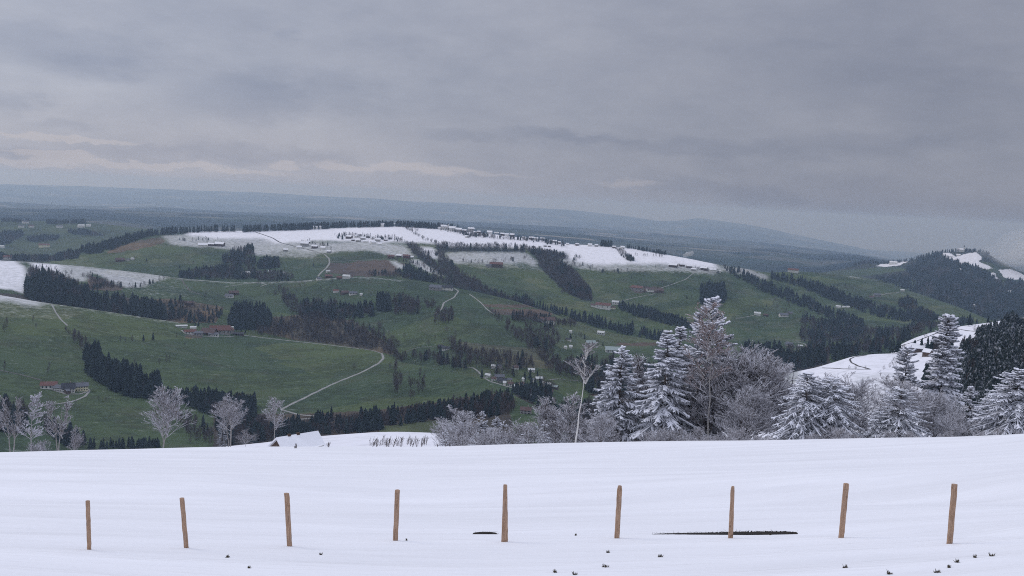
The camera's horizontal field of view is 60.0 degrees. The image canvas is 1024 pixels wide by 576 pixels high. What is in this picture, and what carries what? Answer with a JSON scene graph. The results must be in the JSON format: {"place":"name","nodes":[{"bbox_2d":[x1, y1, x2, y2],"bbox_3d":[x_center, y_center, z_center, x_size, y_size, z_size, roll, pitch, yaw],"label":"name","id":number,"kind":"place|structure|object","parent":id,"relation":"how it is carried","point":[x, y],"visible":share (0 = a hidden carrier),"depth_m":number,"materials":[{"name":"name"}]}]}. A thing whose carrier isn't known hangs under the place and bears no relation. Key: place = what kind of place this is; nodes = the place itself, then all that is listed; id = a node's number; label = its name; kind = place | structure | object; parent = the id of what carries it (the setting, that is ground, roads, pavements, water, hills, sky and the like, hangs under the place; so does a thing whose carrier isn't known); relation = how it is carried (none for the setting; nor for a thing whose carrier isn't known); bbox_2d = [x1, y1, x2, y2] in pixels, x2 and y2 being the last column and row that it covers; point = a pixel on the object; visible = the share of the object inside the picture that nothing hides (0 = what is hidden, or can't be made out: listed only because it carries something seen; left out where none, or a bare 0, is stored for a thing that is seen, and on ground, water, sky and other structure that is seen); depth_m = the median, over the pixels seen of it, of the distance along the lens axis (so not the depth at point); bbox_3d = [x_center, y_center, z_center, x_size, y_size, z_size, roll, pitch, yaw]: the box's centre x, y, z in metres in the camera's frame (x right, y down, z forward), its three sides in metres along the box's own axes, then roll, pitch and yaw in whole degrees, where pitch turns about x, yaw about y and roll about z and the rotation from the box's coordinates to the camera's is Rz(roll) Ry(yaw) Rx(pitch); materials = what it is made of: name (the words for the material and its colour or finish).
{"place":"outdoors","nodes":[
{"label":"outdoors","id":0,"kind":"place"},
{"bbox_2d":[244,335,383,408],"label":"road","id":1,"kind":"structure","parent":0,"point":[379,362],"depth_m":928.90,"materials":[{"name":"grey asphalt"}]},
{"bbox_2d":[225,432,461,446],"bbox_3d":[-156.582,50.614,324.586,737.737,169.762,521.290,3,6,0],"label":"knoll","id":2,"kind":"structure","parent":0,"point":[359,439],"depth_m":270.76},
{"bbox_2d":[0,395,25,451],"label":"bare tree","id":3,"kind":"object","parent":2,"relation":"on","point":[7,413],"visible":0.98,"depth_m":177.22,"materials":[{"name":"grey plant"}]},
{"bbox_2d":[16,391,46,449],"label":"bare tree","id":4,"kind":"object","parent":2,"relation":"on","point":[33,405],"visible":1,"depth_m":177.78,"materials":[{"name":"grey plant"}]},
{"bbox_2d":[28,440,48,450],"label":"frosted shrub","id":5,"kind":"object","parent":2,"relation":"on","point":[32,446],"visible":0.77,"depth_m":167.21,"materials":[{"name":"grey plant"}]},
{"bbox_2d":[35,439,50,450],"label":"frosted shrub","id":6,"kind":"object","parent":2,"relation":"on","point":[42,445],"visible":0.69,"depth_m":175.00,"materials":[{"name":"grey plant"}]},
{"bbox_2d":[42,395,73,450],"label":"bare tree","id":7,"kind":"object","parent":2,"relation":"on","point":[64,423],"visible":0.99,"depth_m":182.87,"materials":[{"name":"grey plant"}]},
{"bbox_2d":[66,425,85,449],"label":"shrub","id":8,"kind":"object","parent":2,"relation":"on","point":[75,439],"visible":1,"depth_m":221.24,"materials":[{"name":"grey plant"}]},
{"bbox_2d":[139,383,196,447],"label":"bare tree","id":9,"kind":"object","parent":2,"relation":"on","point":[168,413],"visible":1,"depth_m":190.83,"materials":[{"name":"grey plant"}]},
{"bbox_2d":[216,423,228,446],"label":"ivy clad stump","id":10,"kind":"object","parent":2,"relation":"on","point":[220,441],"visible":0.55,"depth_m":204.38,"materials":[{"name":"plant"}]},
{"bbox_2d":[209,393,248,446],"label":"bare tree","id":11,"kind":"object","parent":2,"relation":"on","point":[227,412],"visible":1,"depth_m":198.32,"materials":[{"name":"grey plant"}]},
{"bbox_2d":[235,427,258,446],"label":"shrub","id":12,"kind":"object","parent":2,"relation":"on","point":[242,436],"visible":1,"depth_m":211.13,"materials":[{"name":"grey plant"}]},
{"bbox_2d":[263,397,287,438],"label":"bare tree","id":13,"kind":"object","parent":2,"relation":"on","point":[274,410],"visible":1,"depth_m":201.25,"materials":[{"name":"grey plant"}]},
{"bbox_2d":[267,431,325,446],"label":"snowy roofed house","id":14,"kind":"structure","parent":2,"relation":"on","point":[313,438],"depth_m":178.30,"materials":[{"name":"white snow"}]},
{"bbox_2d":[369,436,404,446],"bbox_3d":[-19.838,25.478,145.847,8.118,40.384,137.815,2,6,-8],"label":"whip shrub","id":15,"kind":"object","parent":2,"relation":"on","point":[374,443],"visible":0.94,"depth_m":202.26,"materials":[{"name":"grey plant"}]},
{"bbox_2d":[407,435,428,446],"bbox_3d":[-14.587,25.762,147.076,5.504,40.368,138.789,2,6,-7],"label":"whip shrub","id":16,"kind":"object","parent":2,"relation":"on","point":[423,441],"visible":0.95,"depth_m":208.43,"materials":[{"name":"grey plant"}]},
{"bbox_2d":[428,417,452,445],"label":"tree","id":17,"kind":"object","parent":2,"relation":"on","point":[438,427],"visible":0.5,"depth_m":170.10,"materials":[{"name":"grey plant"}]},
{"bbox_2d":[432,428,460,445],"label":"frosted shrub","id":18,"kind":"object","parent":2,"relation":"on","point":[450,438],"visible":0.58,"depth_m":142.47,"materials":[{"name":"grey plant"}]},
{"bbox_2d":[435,404,483,437],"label":"bare tree","id":19,"kind":"object","parent":2,"relation":"on","point":[463,424],"visible":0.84,"depth_m":152.31,"materials":[{"name":"grey plant"}]},
{"bbox_2d":[454,427,478,445],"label":"frosted shrub","id":20,"kind":"object","parent":2,"relation":"on","point":[469,434],"visible":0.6,"depth_m":142.41,"materials":[{"name":"grey plant"}]},
{"bbox_2d":[471,411,490,443],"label":"spruce tree","id":21,"kind":"object","parent":2,"relation":"on","point":[481,425],"visible":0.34,"depth_m":152.88,"materials":[{"name":"grey plant"}]},
{"bbox_2d":[489,417,507,443],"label":"spruce tree","id":22,"kind":"object","parent":2,"relation":"on","point":[495,423],"visible":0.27,"depth_m":158.19,"materials":[{"name":"grey plant"}]},
{"bbox_2d":[481,425,518,444],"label":"frosted shrub","id":23,"kind":"object","parent":2,"relation":"on","point":[502,433],"visible":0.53,"depth_m":150.51,"materials":[{"name":"grey plant"}]},
{"bbox_2d":[500,432,521,443],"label":"frosted shrub","id":24,"kind":"object","parent":2,"relation":"on","point":[513,439],"visible":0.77,"depth_m":142.99,"materials":[{"name":"grey plant"}]},
{"bbox_2d":[497,417,533,443],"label":"frosted shrub","id":25,"kind":"object","parent":2,"relation":"on","point":[518,428],"visible":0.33,"depth_m":148.98,"materials":[{"name":"grey plant"}]},
{"bbox_2d":[680,312,704,423],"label":"pine tree","id":26,"kind":"object","parent":2,"relation":"on","point":[693,325],"visible":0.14,"depth_m":131.05,"materials":[{"name":"grey plant"}]},
{"bbox_2d":[676,296,745,440],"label":"pine tree","id":27,"kind":"object","parent":2,"relation":"on","point":[709,301],"visible":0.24,"depth_m":127.36,"materials":[{"name":"white plant"}]},
{"bbox_2d":[0,208,887,272],"bbox_3d":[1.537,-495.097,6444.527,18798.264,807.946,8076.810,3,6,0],"label":"lowland","id":28,"kind":"structure","parent":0,"point":[763,260],"depth_m":7170.62,"materials":[{"name":"grey"}]},
{"bbox_2d":[0,260,937,442],"bbox_3d":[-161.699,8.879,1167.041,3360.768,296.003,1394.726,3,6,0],"label":"hill","id":29,"kind":"structure","parent":0,"point":[474,323],"depth_m":1456.88,"materials":[{"name":"green plant"}]},
{"bbox_2d":[429,284,442,290],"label":"barn","id":30,"kind":"structure","parent":29,"relation":"on","point":[435,287],"depth_m":1667.73,"materials":[{"name":"grey stone"}]},
{"bbox_2d":[588,376,595,392],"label":"spruce tree","id":31,"kind":"object","parent":29,"relation":"on","point":[591,386],"visible":0.97,"depth_m":983.85,"materials":[{"name":"green plant"}]},
{"bbox_2d":[605,346,619,352],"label":"shed","id":32,"kind":"structure","parent":29,"relation":"on","point":[610,349],"depth_m":1325.59,"materials":[{"name":"brick"}]},
{"bbox_2d":[0,295,984,451],"bbox_3d":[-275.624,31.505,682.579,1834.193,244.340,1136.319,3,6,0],"label":"hill","id":33,"kind":"structure","parent":0,"point":[289,372],"depth_m":845.89,"materials":[{"name":"green plant"}]},
{"bbox_2d":[39,381,57,388],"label":"barn","id":34,"kind":"structure","parent":33,"relation":"on","point":[46,384],"depth_m":735.13,"materials":[{"name":"paint"}]},
{"bbox_2d":[61,381,75,392],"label":"farmhouse","id":35,"kind":"object","parent":33,"relation":"on","point":[70,386],"visible":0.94,"depth_m":734.59,"materials":[{"name":"paint"}]},
{"bbox_2d":[75,381,88,390],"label":"farmhouse","id":36,"kind":"object","parent":33,"relation":"on","point":[82,386],"visible":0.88,"depth_m":744.78,"materials":[{"name":"beige paint"}]},
{"bbox_2d":[201,327,217,334],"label":"barn","id":37,"kind":"structure","parent":33,"relation":"on","point":[206,331],"depth_m":1153.25,"materials":[{"name":"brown tile"}]},
{"bbox_2d":[209,325,230,335],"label":"barn","id":38,"kind":"structure","parent":33,"relation":"on","point":[224,329],"depth_m":1185.03,"materials":[{"name":"red tile"}]},
{"bbox_2d":[520,405,531,413],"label":"farmhouse","id":39,"kind":"object","parent":33,"relation":"on","point":[526,410],"visible":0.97,"depth_m":594.11,"materials":[{"name":"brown tile"}]},
{"bbox_2d":[911,343,928,352],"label":"barn","id":40,"kind":"structure","parent":33,"relation":"on","point":[919,347],"depth_m":557.66,"materials":[{"name":"brick"}]},
{"bbox_2d":[922,348,933,356],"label":"barn","id":41,"kind":"structure","parent":33,"relation":"on","point":[926,352],"depth_m":529.16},
{"bbox_2d":[2,226,993,351],"bbox_3d":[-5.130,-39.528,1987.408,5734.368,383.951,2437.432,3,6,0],"label":"mountain ridge","id":42,"kind":"structure","parent":0,"point":[519,275],"depth_m":2181.69,"materials":[{"name":"green plant"}]},
{"bbox_2d":[595,302,611,309],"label":"barn","id":43,"kind":"structure","parent":42,"relation":"on","point":[601,305],"depth_m":1954.07,"materials":[{"name":"paint"}]},
{"bbox_2d":[0,434,1023,575],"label":"snow field","id":44,"kind":"structure","parent":0,"point":[559,497],"depth_m":28.26,"materials":[{"name":"white snow"}]},
{"bbox_2d":[85,500,91,549],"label":"wooden stake","id":45,"kind":"object","parent":44,"relation":"on","point":[88,525],"visible":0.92,"depth_m":17.09,"materials":[{"name":"brown wood"}]},
{"bbox_2d":[180,497,188,547],"bbox_3d":[-6.629,4.811,17.949,0.200,1.187,0.082,1,6,-18],"label":"wooden stake","id":46,"kind":"object","parent":44,"relation":"on","point":[183,518],"visible":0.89,"depth_m":17.91,"materials":[{"name":"brown wood"}]},
{"bbox_2d":[284,493,291,545],"bbox_3d":[-4.735,4.967,18.768,0.212,1.311,0.081,2,6,-14],"label":"wooden stake","id":47,"kind":"object","parent":44,"relation":"on","point":[288,519],"visible":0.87,"depth_m":18.73,"materials":[{"name":"brown wood"}]},
{"bbox_2d":[393,489,399,540],"bbox_3d":[-2.645,5.260,20.288,0.121,1.344,0.087,3,6,0],"label":"wooden stake","id":48,"kind":"object","parent":44,"relation":"on","point":[396,515],"visible":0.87,"depth_m":20.24,"materials":[{"name":"brown wood"}]},
{"bbox_2d":[450,432,474,445],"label":"frosted shrub","id":49,"kind":"object","parent":44,"relation":"on","point":[460,441],"visible":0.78,"depth_m":128.95,"materials":[{"name":"grey plant"}]},
{"bbox_2d":[460,434,492,445],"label":"frosted shrub","id":50,"kind":"object","parent":44,"relation":"on","point":[481,441],"visible":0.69,"depth_m":127.44,"materials":[{"name":"grey plant"}]},
{"bbox_2d":[467,428,509,444],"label":"frosted shrub","id":51,"kind":"object","parent":44,"relation":"on","point":[489,437],"visible":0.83,"depth_m":125.95,"materials":[{"name":"grey plant"}]},
{"bbox_2d":[501,484,507,541],"bbox_3d":[-0.145,5.143,19.982,0.174,1.490,0.096,3,6,0],"label":"wooden stake","id":52,"kind":"object","parent":44,"relation":"on","point":[504,536],"visible":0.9,"depth_m":19.94,"materials":[{"name":"brown wood"}]},
{"bbox_2d":[509,421,549,443],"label":"frosted shrub","id":53,"kind":"object","parent":44,"relation":"on","point":[531,428],"visible":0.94,"depth_m":122.73,"materials":[{"name":"grey plant"}]},
{"bbox_2d":[535,421,553,443],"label":"young spruce","id":54,"kind":"object","parent":44,"relation":"on","point":[544,440],"visible":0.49,"depth_m":125.10,"materials":[{"name":"grey plant"}]},
{"bbox_2d":[531,396,570,442],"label":"bare tree","id":55,"kind":"object","parent":44,"relation":"on","point":[545,410],"visible":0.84,"depth_m":129.02,"materials":[{"name":"grey plant"}]},
{"bbox_2d":[539,419,572,442],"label":"frosted shrub","id":56,"kind":"object","parent":44,"relation":"on","point":[558,435],"visible":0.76,"depth_m":126.22,"materials":[{"name":"grey plant"}]},
{"bbox_2d":[544,419,593,442],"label":"frosted shrub","id":57,"kind":"object","parent":44,"relation":"on","point":[570,434],"visible":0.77,"depth_m":123.39,"materials":[{"name":"grey plant"}]},
{"bbox_2d":[552,391,590,442],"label":"bare tree","id":58,"kind":"object","parent":44,"relation":"on","point":[568,413],"visible":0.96,"depth_m":123.93,"materials":[{"name":"grey plant"}]},
{"bbox_2d":[560,417,593,442],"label":"frosted shrub","id":59,"kind":"object","parent":44,"relation":"on","point":[582,425],"visible":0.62,"depth_m":123.86,"materials":[{"name":"grey plant"}]},
{"bbox_2d":[565,341,602,442],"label":"birch tree","id":60,"kind":"object","parent":44,"relation":"on","point":[580,372],"visible":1,"depth_m":105.40,"materials":[{"name":"grey plant"}]},
{"bbox_2d":[570,408,619,441],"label":"bush","id":61,"kind":"object","parent":44,"relation":"on","point":[600,418],"visible":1,"depth_m":117.90,"materials":[{"name":"grey plant"}]},
{"bbox_2d":[581,345,645,442],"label":"spruce tree","id":62,"kind":"object","parent":44,"relation":"on","point":[608,389],"visible":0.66,"depth_m":125.23,"materials":[{"name":"white plant"}]},
{"bbox_2d":[614,485,621,537],"bbox_3d":[2.421,5.172,20.233,0.133,1.388,0.099,3,6,0],"label":"wooden stake","id":63,"kind":"object","parent":44,"relation":"on","point":[618,511],"visible":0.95,"depth_m":20.18,"materials":[{"name":"brown wood"}]},
{"bbox_2d":[620,354,662,441],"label":"pine tree","id":64,"kind":"object","parent":44,"relation":"on","point":[639,372],"visible":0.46,"depth_m":134.07,"materials":[{"name":"grey plant"}]},
{"bbox_2d":[640,427,671,440],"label":"frosted shrub","id":65,"kind":"object","parent":44,"relation":"on","point":[658,432],"visible":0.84,"depth_m":112.99,"materials":[{"name":"grey plant"}]},
{"bbox_2d":[621,330,699,440],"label":"spruce tree","id":66,"kind":"object","parent":44,"relation":"on","point":[663,416],"visible":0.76,"depth_m":120.85,"materials":[{"name":"white plant"}]},
{"bbox_2d":[645,326,704,440],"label":"spruce tree","id":67,"kind":"object","parent":44,"relation":"on","point":[680,335],"visible":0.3,"depth_m":124.62,"materials":[{"name":"white plant"}]},
{"bbox_2d":[668,425,690,440],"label":"frosted shrub","id":68,"kind":"object","parent":44,"relation":"on","point":[681,432],"visible":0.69,"depth_m":115.93,"materials":[{"name":"grey plant"}]},
{"bbox_2d":[684,426,706,440],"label":"frosted shrub","id":69,"kind":"object","parent":44,"relation":"on","point":[698,437],"visible":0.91,"depth_m":105.10,"materials":[{"name":"grey plant"}]},
{"bbox_2d":[679,354,736,434],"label":"bare tree","id":70,"kind":"object","parent":44,"relation":"on","point":[694,408],"visible":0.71,"depth_m":122.16,"materials":[{"name":"grey plant"}]},
{"bbox_2d":[682,302,734,438],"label":"larch tree","id":71,"kind":"object","parent":44,"relation":"on","point":[710,353],"visible":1,"depth_m":119.28,"materials":[{"name":"grey plant"}]},
{"bbox_2d":[652,529,797,534],"bbox_3d":[5.210,5.990,21.867,3.487,0.513,0.746,4,6,7],"label":"bare ground slit","id":72,"kind":"object","parent":44,"relation":"on","point":[736,532],"visible":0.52,"depth_m":21.70,"materials":[{"name":"soil"}]},
{"bbox_2d":[717,427,737,440],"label":"frosted shrub","id":73,"kind":"object","parent":44,"relation":"on","point":[728,430],"visible":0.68,"depth_m":105.58,"materials":[{"name":"grey plant"}]},
{"bbox_2d":[728,486,734,537],"bbox_3d":[4.849,5.013,19.576,0.138,1.326,0.074,3,6,0],"label":"wooden stake","id":74,"kind":"object","parent":44,"relation":"on","point":[731,520],"visible":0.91,"depth_m":19.55,"materials":[{"name":"brown wood"}]},
{"bbox_2d":[727,430,748,440],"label":"frosted shrub","id":75,"kind":"object","parent":44,"relation":"on","point":[737,432],"visible":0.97,"depth_m":98.83,"materials":[{"name":"grey plant"}]},
{"bbox_2d":[680,340,804,439],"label":"bare tree","id":76,"kind":"object","parent":44,"relation":"on","point":[746,369],"visible":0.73,"depth_m":121.18,"materials":[{"name":"grey plant"}]},
{"bbox_2d":[733,427,754,439],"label":"frosted shrub","id":77,"kind":"object","parent":44,"relation":"on","point":[740,429],"visible":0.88,"depth_m":99.29,"materials":[{"name":"grey plant"}]},
{"bbox_2d":[705,385,787,439],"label":"bush","id":78,"kind":"object","parent":44,"relation":"on","point":[757,405],"visible":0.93,"depth_m":115.52,"materials":[{"name":"grey plant"}]},
{"bbox_2d":[761,369,807,434],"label":"bare tree","id":79,"kind":"object","parent":44,"relation":"on","point":[785,400],"visible":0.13,"depth_m":123.78,"materials":[{"name":"grey plant"}]},
{"bbox_2d":[765,372,835,439],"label":"spruce tree","id":80,"kind":"object","parent":44,"relation":"on","point":[807,405],"visible":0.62,"depth_m":106.73,"materials":[{"name":"white plant"}]},
{"bbox_2d":[784,376,865,439],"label":"spruce tree","id":81,"kind":"object","parent":44,"relation":"on","point":[838,419],"visible":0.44,"depth_m":106.23,"materials":[{"name":"white plant"}]},
{"bbox_2d":[820,425,838,438],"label":"frosted shrub","id":82,"kind":"object","parent":44,"relation":"on","point":[826,435],"visible":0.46,"depth_m":104.35,"materials":[{"name":"grey plant"}]},
{"bbox_2d":[775,372,891,432],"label":"bare tree","id":83,"kind":"object","parent":44,"relation":"on","point":[860,391],"visible":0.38,"depth_m":111.50,"materials":[{"name":"grey plant"}]},
{"bbox_2d":[827,426,850,438],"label":"frosted shrub","id":84,"kind":"object","parent":44,"relation":"on","point":[841,429],"visible":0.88,"depth_m":97.29,"materials":[{"name":"grey plant"}]},
{"bbox_2d":[838,483,848,537],"bbox_3d":[7.006,4.770,18.758,0.128,1.332,0.091,3,6,0],"label":"wooden stake","id":85,"kind":"object","parent":44,"relation":"on","point":[843,510],"visible":0.89,"depth_m":18.71,"materials":[{"name":"brown wood"}]},
{"bbox_2d":[856,407,890,437],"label":"spruce tree","id":86,"kind":"object","parent":44,"relation":"on","point":[874,425],"visible":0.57,"depth_m":102.53,"materials":[{"name":"white plant"}]},
{"bbox_2d":[851,408,899,437],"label":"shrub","id":87,"kind":"object","parent":44,"relation":"on","point":[860,431],"visible":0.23,"depth_m":110.92,"materials":[{"name":"grey plant"}]},
{"bbox_2d":[864,387,932,437],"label":"spruce tree","id":88,"kind":"object","parent":44,"relation":"on","point":[899,394],"visible":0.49,"depth_m":101.18,"materials":[{"name":"white plant"}]},
{"bbox_2d":[863,370,937,428],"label":"bare tree","id":89,"kind":"object","parent":44,"relation":"on","point":[905,385],"visible":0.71,"depth_m":103.36,"materials":[{"name":"grey plant"}]},
{"bbox_2d":[884,346,922,432],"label":"pine tree","id":90,"kind":"object","parent":44,"relation":"on","point":[904,356],"visible":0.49,"depth_m":117.39,"materials":[{"name":"white plant"}]},
{"bbox_2d":[907,388,967,436],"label":"bare tree","id":91,"kind":"object","parent":44,"relation":"on","point":[942,408],"visible":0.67,"depth_m":105.20,"materials":[{"name":"grey plant"}]},
{"bbox_2d":[916,313,964,436],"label":"pine tree","id":92,"kind":"object","parent":44,"relation":"on","point":[946,361],"visible":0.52,"depth_m":116.78,"materials":[{"name":"white plant"}]},
{"bbox_2d":[946,484,957,543],"bbox_3d":[8.332,4.344,16.814,0.131,1.308,0.079,3,6,0],"label":"wooden stake","id":93,"kind":"object","parent":44,"relation":"on","point":[952,509],"visible":0.88,"depth_m":16.78,"materials":[{"name":"brown wood"}]},
{"bbox_2d":[928,409,980,436],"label":"bush","id":94,"kind":"object","parent":44,"relation":"on","point":[960,429],"visible":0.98,"depth_m":101.09,"materials":[{"name":"grey plant"}]},
{"bbox_2d":[944,386,982,436],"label":"spruce tree","id":95,"kind":"object","parent":44,"relation":"on","point":[970,413],"visible":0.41,"depth_m":105.52,"materials":[{"name":"white plant"}]},
{"bbox_2d":[976,387,999,430],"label":"spruce tree","id":96,"kind":"object","parent":44,"relation":"on","point":[987,403],"visible":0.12,"depth_m":105.60,"materials":[{"name":"grey plant"}]},
{"bbox_2d":[967,367,1023,435],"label":"spruce tree","id":97,"kind":"object","parent":44,"relation":"on","point":[1008,421],"visible":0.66,"depth_m":97.64,"materials":[{"name":"white plant"}]},
{"bbox_2d":[0,184,1023,263],"bbox_3d":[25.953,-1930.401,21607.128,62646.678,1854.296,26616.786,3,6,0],"label":"mountain ridge","id":98,"kind":"structure","parent":0,"point":[184,199],"depth_m":22658.21,"materials":[{"name":"grey"}]},
{"bbox_2d":[0,220,1023,320],"bbox_3d":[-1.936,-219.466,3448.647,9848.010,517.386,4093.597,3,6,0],"label":"mountain ridge","id":99,"kind":"structure","parent":0,"point":[65,240],"depth_m":3625.70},
{"bbox_2d":[0,217,1023,448],"bbox_3d":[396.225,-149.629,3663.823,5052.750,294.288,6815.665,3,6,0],"label":"spruce wood","id":100,"kind":"object","parent":99,"relation":"on","point":[244,315],"visible":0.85,"depth_m":1476.78,"materials":[{"name":"green plant"}]},
{"bbox_2d":[0,217,1023,444],"bbox_3d":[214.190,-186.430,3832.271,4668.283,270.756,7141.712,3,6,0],"label":"leafless wood","id":101,"kind":"object","parent":99,"relation":"on","point":[288,327],"visible":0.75,"depth_m":1445.26,"materials":[{"name":"grey plant"}]},
{"bbox_2d":[0,202,1023,271],"bbox_3d":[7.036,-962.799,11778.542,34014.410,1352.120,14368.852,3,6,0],"label":"lowland","id":102,"kind":"structure","parent":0,"point":[668,238],"depth_m":12237.43,"materials":[{"name":"grey"}]},
{"bbox_2d":[0,0,1023,259],"label":"sky","id":103,"kind":"structure","parent":0,"point":[887,125],"materials":[{"name":"grey"}]},
{"bbox_2d":[895,318,1023,352],"bbox_3d":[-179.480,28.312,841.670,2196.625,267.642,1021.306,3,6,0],"label":"hill","id":104,"kind":"structure","parent":0,"point":[971,331],"depth_m":790.86,"materials":[{"name":"white snow"}]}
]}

